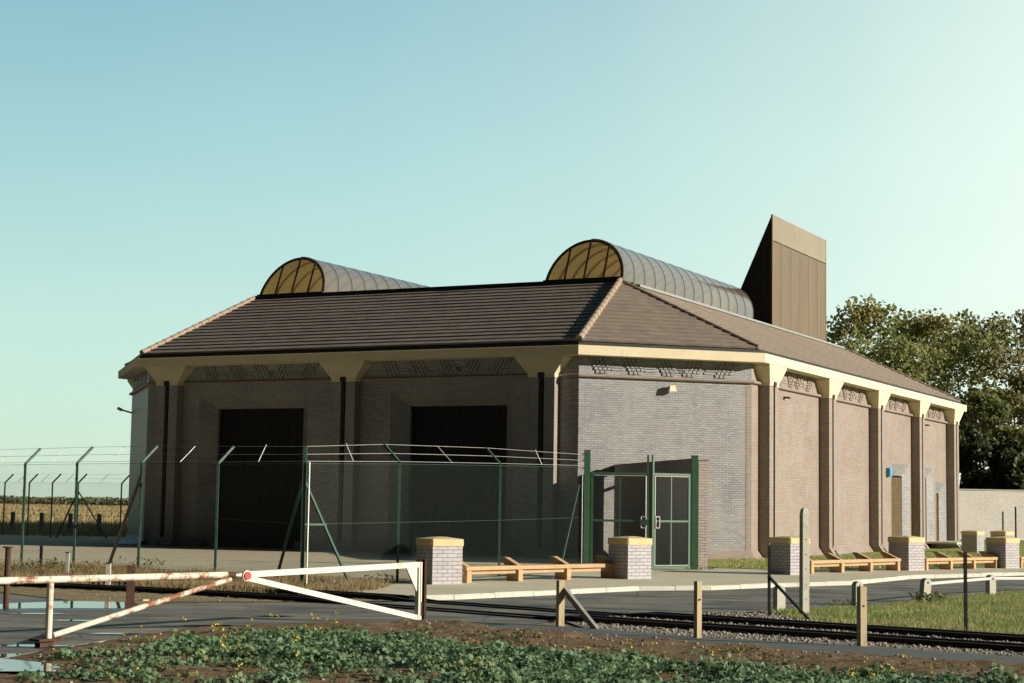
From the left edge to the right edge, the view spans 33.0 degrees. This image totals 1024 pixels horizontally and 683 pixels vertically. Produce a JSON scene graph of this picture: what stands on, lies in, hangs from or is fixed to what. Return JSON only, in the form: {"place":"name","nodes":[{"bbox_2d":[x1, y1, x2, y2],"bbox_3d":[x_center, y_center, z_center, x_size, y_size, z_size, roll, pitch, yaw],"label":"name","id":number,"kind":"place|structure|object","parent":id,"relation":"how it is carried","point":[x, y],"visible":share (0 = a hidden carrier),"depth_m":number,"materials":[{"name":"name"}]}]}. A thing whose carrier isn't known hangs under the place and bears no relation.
{"place":"outdoors","nodes":[
{"label":"outdoors","id":0,"kind":"place"},
{"bbox_2d":[0,503,127,522],"bbox_3d":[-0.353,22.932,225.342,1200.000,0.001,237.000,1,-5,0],"label":"field","id":1,"kind":"structure","parent":0,"point":[61,517],"depth_m":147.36,"materials":[{"name":"yellow plant"}]},
{"bbox_2d":[826,293,953,379],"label":"tree","id":2,"kind":"object","parent":1,"relation":"on","point":[862,318],"visible":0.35,"depth_m":123.46,"materials":[{"name":"green plant"}]},
{"bbox_2d":[871,308,1023,438],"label":"tree","id":3,"kind":"object","parent":1,"relation":"on","point":[931,327],"visible":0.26,"depth_m":126.10,"materials":[{"name":"green plant"}]},
{"bbox_2d":[921,308,1023,478],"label":"tree","id":4,"kind":"object","parent":1,"relation":"on","point":[993,328],"visible":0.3,"depth_m":131.79,"materials":[{"name":"green plant"}]},
{"bbox_2d":[0,564,410,604],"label":"weedy strip","id":5,"kind":"object","parent":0,"point":[77,595],"visible":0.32,"depth_m":27.85,"materials":[{"name":"plant"}]},
{"bbox_2d":[39,545,42,564],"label":"short post","id":6,"kind":"object","parent":5,"relation":"on","point":[41,552],"visible":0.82,"depth_m":38.48,"materials":[{"name":"black metal"}]},
{"bbox_2d":[65,552,69,573],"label":"short post","id":7,"kind":"object","parent":5,"relation":"on","point":[67,556],"visible":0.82,"depth_m":34.07,"materials":[{"name":"concrete"}]},
{"bbox_2d":[105,562,110,584],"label":"short post","id":8,"kind":"object","parent":5,"relation":"on","point":[108,567],"visible":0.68,"depth_m":30.47,"materials":[{"name":"concrete"}]},
{"bbox_2d":[0,445,302,581],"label":"chain link fence","id":9,"kind":"object","parent":5,"relation":"on","point":[140,481],"visible":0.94,"depth_m":37.31,"materials":[{"name":"green"}]},
{"bbox_2d":[0,558,391,592],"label":"dry weeds","id":10,"kind":"object","parent":5,"relation":"on","point":[346,585],"visible":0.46,"depth_m":32.12,"materials":[{"name":"brown plant"}]},
{"bbox_2d":[64,591,363,603],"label":"gravel stones","id":11,"kind":"object","parent":5,"relation":"on","point":[169,594],"visible":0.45,"depth_m":27.36,"materials":[{"name":"grey gravel"}]},
{"bbox_2d":[0,533,711,578],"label":"compound yard","id":12,"kind":"structure","parent":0,"point":[97,550],"depth_m":50.42,"materials":[{"name":"grey concrete"}]},
{"bbox_2d":[39,513,43,530],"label":"timber stub","id":13,"kind":"object","parent":12,"relation":"on","point":[41,520],"visible":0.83,"depth_m":78.52,"materials":[{"name":"black wood"}]},
{"bbox_2d":[68,513,72,532],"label":"timber stub","id":14,"kind":"object","parent":12,"relation":"on","point":[70,519],"visible":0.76,"depth_m":77.22,"materials":[{"name":"black wood"}]},
{"bbox_2d":[109,535,145,544],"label":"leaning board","id":15,"kind":"object","parent":12,"relation":"on","point":[129,541],"visible":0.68,"depth_m":62.71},
{"bbox_2d":[581,450,698,569],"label":"security gate","id":16,"kind":"structure","parent":12,"relation":"on","point":[691,481],"depth_m":43.12,"materials":[{"name":"green metal"}]},
{"bbox_2d":[613,458,708,566],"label":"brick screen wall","id":17,"kind":"structure","parent":12,"relation":"on","point":[680,466],"depth_m":49.32,"materials":[{"name":"beige brick"}]},
{"bbox_2d":[0,575,1023,653],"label":"road","id":18,"kind":"structure","parent":0,"point":[18,629],"depth_m":25.73,"materials":[{"name":"grey asphalt"}]},
{"bbox_2d":[3,546,13,605],"bbox_3d":[-7.285,3.418,24.910,0.145,0.912,0.145,1,-5,0],"label":"steel post","id":19,"kind":"object","parent":18,"relation":"on","point":[7,574],"visible":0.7,"depth_m":24.89,"materials":[{"name":"brown metal"}]},
{"bbox_2d":[0,613,64,614],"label":"wet patch","id":20,"kind":"object","parent":18,"relation":"on","point":[27,614],"visible":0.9,"depth_m":23.16,"materials":[{"name":"grey liquid"}]},
{"bbox_2d":[18,613,61,613],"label":"puddle","id":21,"kind":"object","parent":20,"relation":"on","point":[38,613],"visible":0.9,"depth_m":23.27,"materials":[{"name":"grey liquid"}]},
{"bbox_2d":[0,644,68,647],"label":"wet patch","id":22,"kind":"object","parent":18,"relation":"on","point":[31,647],"visible":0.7,"depth_m":18.11,"materials":[{"name":"grey liquid"}]},
{"bbox_2d":[0,644,72,646],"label":"puddle","id":23,"kind":"object","parent":22,"relation":"on","point":[30,645],"visible":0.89,"depth_m":18.23,"materials":[{"name":"blue liquid"}]},
{"bbox_2d":[3,636,133,657],"bbox_3d":[-4.068,3.288,18.359,1.518,0.138,9.604,-2,-6,27],"label":"kerb edging","id":24,"kind":"object","parent":18,"relation":"on","point":[69,646],"visible":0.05,"depth_m":17.29,"materials":[{"name":"concrete"}]},
{"bbox_2d":[0,600,153,610],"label":"wet patch","id":25,"kind":"object","parent":18,"relation":"on","point":[30,609],"visible":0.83,"depth_m":24.39,"materials":[{"name":"grey liquid"}]},
{"bbox_2d":[0,601,138,608],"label":"puddle","id":26,"kind":"object","parent":25,"relation":"on","point":[77,604],"visible":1,"depth_m":25.24,"materials":[{"name":"blue liquid"}]},
{"bbox_2d":[44,619,115,621],"bbox_3d":[-5.517,3.573,22.092,0.948,0.001,0.414,1,-5,0],"label":"wet patch","id":27,"kind":"object","parent":18,"relation":"on","point":[79,621],"visible":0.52,"depth_m":21.97,"materials":[{"name":"grey liquid"}]},
{"bbox_2d":[58,620,89,620],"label":"puddle","id":28,"kind":"object","parent":27,"relation":"on","point":[73,620],"visible":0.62,"depth_m":22.05,"materials":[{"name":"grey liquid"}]},
{"bbox_2d":[86,633,147,634],"bbox_3d":[-4.600,3.392,20.021,0.810,0.001,0.338,1,-5,0],"label":"wet patch","id":29,"kind":"object","parent":18,"relation":"on","point":[116,634],"visible":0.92,"depth_m":19.95,"materials":[{"name":"grey liquid"}]},
{"bbox_2d":[91,633,139,633],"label":"puddle","id":30,"kind":"object","parent":29,"relation":"on","point":[115,633],"visible":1,"depth_m":20.02,"materials":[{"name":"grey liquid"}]},
{"bbox_2d":[0,572,235,646],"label":"swing barrier","id":31,"kind":"object","parent":18,"relation":"on","point":[50,638],"visible":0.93,"depth_m":18.70,"materials":[{"name":"white metal"}]},
{"bbox_2d":[126,564,135,608],"bbox_3d":[-5.466,3.540,24.734,0.115,0.693,0.050,2,-6,-15],"label":"steel channel post","id":32,"kind":"object","parent":18,"relation":"on","point":[130,589],"visible":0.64,"depth_m":24.71,"materials":[{"name":"brown metal"}]},
{"bbox_2d":[164,625,218,626],"bbox_3d":[-3.564,3.555,21.588,1.718,0.001,0.322,2,-5,-9],"label":"wet patch","id":33,"kind":"object","parent":18,"relation":"on","point":[188,625],"visible":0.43,"depth_m":21.48,"materials":[{"name":"grey liquid"}]},
{"bbox_2d":[192,625,233,625],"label":"puddle","id":34,"kind":"object","parent":33,"relation":"on","point":[213,625],"visible":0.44,"depth_m":21.52,"materials":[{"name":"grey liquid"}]},
{"bbox_2d":[236,562,422,619],"bbox_3d":[-2.220,3.179,21.306,0.094,0.866,3.172,-4,-7,40],"label":"swing barrier","id":35,"kind":"object","parent":18,"relation":"on","point":[413,569],"visible":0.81,"depth_m":21.47,"materials":[{"name":"white metal"}]},
{"bbox_2d":[418,559,426,619],"bbox_3d":[-1.172,3.315,22.514,0.095,0.954,0.080,3,-6,-20],"label":"gatepost","id":36,"kind":"object","parent":18,"relation":"on","point":[424,588],"visible":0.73,"depth_m":22.50,"materials":[{"name":"metal"}]},
{"bbox_2d":[0,583,1023,652],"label":"railway track","id":37,"kind":"structure","parent":18,"relation":"on","point":[946,642],"depth_m":22.77,"materials":[{"name":"metal"}]},
{"bbox_2d":[0,576,1023,641],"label":"railway track","id":38,"kind":"structure","parent":18,"relation":"on","point":[991,636],"depth_m":23.62,"materials":[{"name":"metal"}]},
{"bbox_2d":[409,571,1023,599],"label":"kerb","id":39,"kind":"structure","parent":18,"relation":"on","point":[500,594],"depth_m":32.70,"materials":[{"name":"concrete"}]},
{"bbox_2d":[0,619,1023,682],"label":"soil","id":40,"kind":"structure","parent":0,"point":[678,649],"depth_m":16.80,"materials":[{"name":"brown soil"}]},
{"bbox_2d":[0,658,58,670],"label":"puddle","id":41,"kind":"object","parent":40,"relation":"on","point":[12,665],"visible":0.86,"depth_m":14.59,"materials":[{"name":"blue liquid"}]},
{"bbox_2d":[52,617,930,682],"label":"flower stems","id":42,"kind":"object","parent":40,"relation":"on","point":[335,630],"visible":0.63,"depth_m":15.92,"materials":[{"name":"green plant"}]},
{"bbox_2d":[52,611,935,676],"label":"yellow flowers","id":43,"kind":"object","parent":42,"relation":"attached to","point":[337,622],"visible":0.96,"depth_m":15.76,"materials":[{"name":"yellow plant"}]},
{"bbox_2d":[16,623,1023,682],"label":"crop plants","id":44,"kind":"object","parent":40,"relation":"on","point":[543,664],"visible":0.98,"depth_m":14.95,"materials":[{"name":"green plant"}]},
{"bbox_2d":[38,619,1001,682],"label":"pale stones","id":45,"kind":"object","parent":40,"relation":"on","point":[553,645],"visible":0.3,"depth_m":17.77,"materials":[{"name":"beige stone"}]},
{"bbox_2d":[29,620,1023,682],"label":"weeds","id":46,"kind":"object","parent":40,"relation":"on","point":[497,633],"visible":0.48,"depth_m":15.87,"materials":[{"name":"green plant"}]},
{"bbox_2d":[0,531,1023,641],"bbox_3d":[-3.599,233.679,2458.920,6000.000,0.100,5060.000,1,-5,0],"label":"ground","id":47,"kind":"structure","parent":0,"point":[567,624],"depth_m":27.63,"materials":[{"name":"brown soil"}]},
{"bbox_2d":[10,512,14,529],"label":"timber stub","id":48,"kind":"object","parent":47,"relation":"on","point":[13,521],"visible":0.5,"depth_m":79.85,"materials":[{"name":"black wood"}]},
{"bbox_2d":[0,517,127,536],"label":"rough grass","id":49,"kind":"structure","parent":47,"relation":"on","point":[32,527],"depth_m":80.86,"materials":[{"name":"plant"}]},
{"bbox_2d":[0,474,128,538],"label":"chain link fence","id":50,"kind":"object","parent":47,"relation":"on","point":[72,503],"visible":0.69,"depth_m":71.37,"materials":[{"name":"green"}]},
{"bbox_2d":[96,514,101,533],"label":"timber stub","id":51,"kind":"object","parent":47,"relation":"on","point":[98,521],"visible":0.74,"depth_m":77.04,"materials":[{"name":"black wood"}]},
{"bbox_2d":[300,443,579,585],"bbox_3d":[-0.882,3.759,37.377,0.604,3.074,12.211,-2,-6,27],"label":"chain link fence","id":52,"kind":"object","parent":47,"relation":"on","point":[306,486],"visible":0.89,"depth_m":34.35,"materials":[{"name":"metal"}]},
{"bbox_2d":[0,556,946,605],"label":"weed clumps","id":53,"kind":"object","parent":47,"relation":"on","point":[51,564],"visible":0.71,"depth_m":34.73,"materials":[{"name":"brown plant"}]},
{"bbox_2d":[117,214,966,558],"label":"brick building","id":54,"kind":"structure","parent":47,"relation":"on","point":[769,400],"depth_m":60.20,"materials":[{"name":"brown brick"}]},
{"bbox_2d":[926,541,960,543],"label":"door slab","id":55,"kind":"structure","parent":54,"relation":"in","point":[930,542],"depth_m":76.97,"materials":[{"name":"concrete"}]},
{"bbox_2d":[564,610,1023,656],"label":"track ballast","id":56,"kind":"structure","parent":47,"relation":"on","point":[778,638],"depth_m":20.91,"materials":[{"name":"gravel"}]},
{"bbox_2d":[556,580,598,628],"bbox_3d":[0.841,3.455,22.317,0.118,0.702,0.801,5,-7,-34],"label":"timber post","id":57,"kind":"object","parent":56,"relation":"on","point":[562,590],"visible":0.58,"depth_m":22.55,"materials":[{"name":"brown wood"}]},
{"bbox_2d":[767,545,809,618],"bbox_3d":[3.972,3.510,24.768,0.065,1.148,0.978,4,-6,-29],"label":"iron post","id":58,"kind":"object","parent":56,"relation":"on","point":[786,595],"visible":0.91,"depth_m":25.11,"materials":[{"name":"black metal"}]},
{"bbox_2d":[576,610,1023,655],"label":"ballast stones","id":59,"kind":"object","parent":56,"relation":"on","point":[773,636],"visible":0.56,"depth_m":21.45,"materials":[{"name":"grey gravel"}]},
{"bbox_2d":[857,586,866,645],"bbox_3d":[4.028,3.224,19.873,0.085,0.799,0.093,3,-6,-20],"label":"timber post","id":60,"kind":"object","parent":56,"relation":"on","point":[861,615],"visible":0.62,"depth_m":19.85,"materials":[{"name":"wood"}]},
{"bbox_2d":[959,421,1005,489],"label":"bush","id":61,"kind":"object","parent":47,"relation":"on","point":[971,450],"visible":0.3,"depth_m":111.18,"materials":[{"name":"green plant"}]},
{"bbox_2d":[959,489,1023,539],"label":"boundary wall","id":62,"kind":"structure","parent":47,"relation":"on","point":[981,509],"depth_m":103.86,"materials":[{"name":"concrete"}]},
{"bbox_2d":[959,387,1023,487],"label":"bush","id":63,"kind":"object","parent":47,"relation":"on","point":[998,406],"visible":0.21,"depth_m":118.46,"materials":[{"name":"green plant"}]},
{"bbox_2d":[961,309,1023,440],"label":"tree","id":64,"kind":"object","parent":47,"relation":"on","point":[1016,382],"visible":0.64,"depth_m":127.05,"materials":[{"name":"green plant"}]},
{"bbox_2d":[979,435,1023,489],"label":"bush","id":65,"kind":"object","parent":47,"relation":"on","point":[1006,460],"visible":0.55,"depth_m":110.62,"materials":[{"name":"green plant"}]},
{"bbox_2d":[0,0,1023,498],"label":"sky","id":66,"kind":"structure","parent":0,"point":[160,160],"materials":[{"name":"blue"}]},
{"bbox_2d":[317,565,1023,595],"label":"gravel pavement","id":67,"kind":"structure","parent":0,"point":[659,577],"depth_m":37.49,"materials":[{"name":"grey gravel"}]},
{"bbox_2d":[416,537,463,584],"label":"brick pillar","id":68,"kind":"structure","parent":67,"relation":"on","point":[443,556],"depth_m":33.74,"materials":[{"name":"white brick"}]},
{"bbox_2d":[462,555,613,582],"bbox_3d":[0.498,4.800,36.300,0.565,0.540,4.679,-4,-7,43],"label":"timber bench","id":69,"kind":"object","parent":67,"relation":"on","point":[514,570],"visible":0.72,"depth_m":36.06,"materials":[{"name":"brown wood"}]},
{"bbox_2d":[608,536,651,578],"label":"brick pillar","id":70,"kind":"structure","parent":67,"relation":"on","point":[629,557],"depth_m":37.59,"materials":[{"name":"white brick"}]},
{"bbox_2d":[769,536,809,574],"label":"brick pillar","id":71,"kind":"structure","parent":67,"relation":"on","point":[784,555],"depth_m":41.34,"materials":[{"name":"white brick"}]},
{"bbox_2d":[809,552,900,573],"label":"timber bench","id":72,"kind":"object","parent":67,"relation":"on","point":[834,563],"visible":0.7,"depth_m":44.05,"materials":[{"name":"brown wood"}]},
{"bbox_2d":[888,536,924,570],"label":"brick pillar","id":73,"kind":"structure","parent":67,"relation":"on","point":[908,551],"depth_m":45.91,"materials":[{"name":"white brick"}]},
{"bbox_2d":[925,551,998,569],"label":"timber bench","id":74,"kind":"object","parent":67,"relation":"on","point":[944,561],"visible":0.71,"depth_m":48.58,"materials":[{"name":"brown wood"}]},
{"bbox_2d":[986,536,1019,567],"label":"brick pillar","id":75,"kind":"structure","parent":67,"relation":"on","point":[1004,549],"depth_m":50.27,"materials":[{"name":"white brick"}]},
{"bbox_2d":[1019,555,1023,567],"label":"timber bench","id":76,"kind":"object","parent":67,"relation":"on","point":[1021,559],"visible":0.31,"depth_m":51.31,"materials":[{"name":"brown wood"}]},
{"bbox_2d":[488,624,1023,662],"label":"tarmac path","id":77,"kind":"structure","parent":0,"point":[938,655],"depth_m":19.67,"materials":[{"name":"grey asphalt"}]},
{"bbox_2d":[694,581,701,637],"bbox_3d":[2.230,3.275,20.689,0.070,0.796,0.085,4,-6,-30],"label":"timber post","id":78,"kind":"object","parent":77,"relation":"on","point":[697,609],"visible":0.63,"depth_m":20.67,"materials":[{"name":"wood"}]},
{"bbox_2d":[708,540,1023,569],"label":"lawn","id":79,"kind":"structure","parent":0,"point":[713,562],"depth_m":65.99,"materials":[{"name":"green plant"}]},
{"bbox_2d":[961,530,984,552],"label":"brick pillar","id":80,"kind":"structure","parent":79,"relation":"on","point":[972,541],"depth_m":69.83,"materials":[{"name":"white brick"}]},
{"bbox_2d":[990,530,1013,536],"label":"brick pillar","id":81,"kind":"structure","parent":79,"relation":"on","point":[1005,533],"depth_m":70.88,"materials":[{"name":"yellow stone"}]},
{"bbox_2d":[1002,512,1003,529],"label":"wire post","id":82,"kind":"object","parent":79,"relation":"on","point":[1002,520],"visible":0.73,"depth_m":91.47,"materials":[{"name":"grey metal"}]},
{"bbox_2d":[1014,507,1016,537],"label":"wire post","id":83,"kind":"object","parent":79,"relation":"on","point":[1015,513],"visible":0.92,"depth_m":92.03,"materials":[{"name":"metal"}]},
{"bbox_2d":[766,589,1023,633],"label":"grass verge","id":84,"kind":"object","parent":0,"point":[911,615],"depth_m":25.10,"materials":[{"name":"green plant"}]},
{"bbox_2d":[773,586,785,610],"bbox_3d":[4.119,3.986,26.602,0.150,0.449,0.124,3,-6,-25],"label":"concrete bollard","id":85,"kind":"object","parent":84,"relation":"on","point":[778,598],"visible":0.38,"depth_m":26.55,"materials":[{"name":"white concrete"}]},
{"bbox_2d":[799,508,808,613],"bbox_3d":[4.350,3.326,25.691,0.110,1.700,0.113,3,-6,-20],"label":"concrete post","id":86,"kind":"object","parent":84,"relation":"on","point":[804,564],"visible":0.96,"depth_m":25.66,"materials":[{"name":"concrete"}]},
{"bbox_2d":[852,581,862,604],"bbox_3d":[5.718,4.194,28.561,0.150,0.452,0.124,3,-6,-25],"label":"concrete bollard","id":87,"kind":"object","parent":84,"relation":"on","point":[855,584],"visible":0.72,"depth_m":28.53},
{"bbox_2d":[919,578,931,600],"bbox_3d":[7.111,4.313,29.713,0.150,0.478,0.124,10,-9,-24],"label":"concrete bollard","id":88,"kind":"object","parent":84,"relation":"on","point":[925,584],"visible":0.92,"depth_m":29.68,"materials":[{"name":"white concrete"}]},
{"bbox_2d":[931,577,1023,584],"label":"white rail","id":89,"kind":"object","parent":88,"relation":"attached to","point":[975,579],"visible":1,"depth_m":31.78,"materials":[{"name":"metal"}]},
{"bbox_2d":[963,552,967,630],"bbox_3d":[5.935,3.333,22.590,0.048,1.152,0.054,1,-5,0],"label":"iron post","id":90,"kind":"object","parent":84,"relation":"on","point":[965,587],"visible":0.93,"depth_m":22.58,"materials":[{"name":"black metal"}]},
{"bbox_2d":[985,575,995,594],"bbox_3d":[9.017,4.619,32.506,0.150,0.448,0.124,3,-6,-25],"label":"concrete bollard","id":91,"kind":"object","parent":84,"relation":"on","point":[990,586],"visible":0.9,"depth_m":32.46,"materials":[{"name":"beige concrete"}]},
{"label":"far field","id":92,"kind":"structure","parent":0,"visible":0},
{"bbox_2d":[0,495,127,505],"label":"hedgerow","id":93,"kind":"object","parent":92,"relation":"on","point":[87,500],"visible":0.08,"depth_m":348.30,"materials":[{"name":"green plant"}]},
{"label":"wet patch","id":94,"kind":"structure","parent":0,"visible":0},
{"bbox_2d":[0,654,19,656],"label":"puddle","id":95,"kind":"object","parent":94,"relation":"on","point":[5,655],"visible":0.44,"depth_m":17.14,"materials":[{"name":"blue liquid"}]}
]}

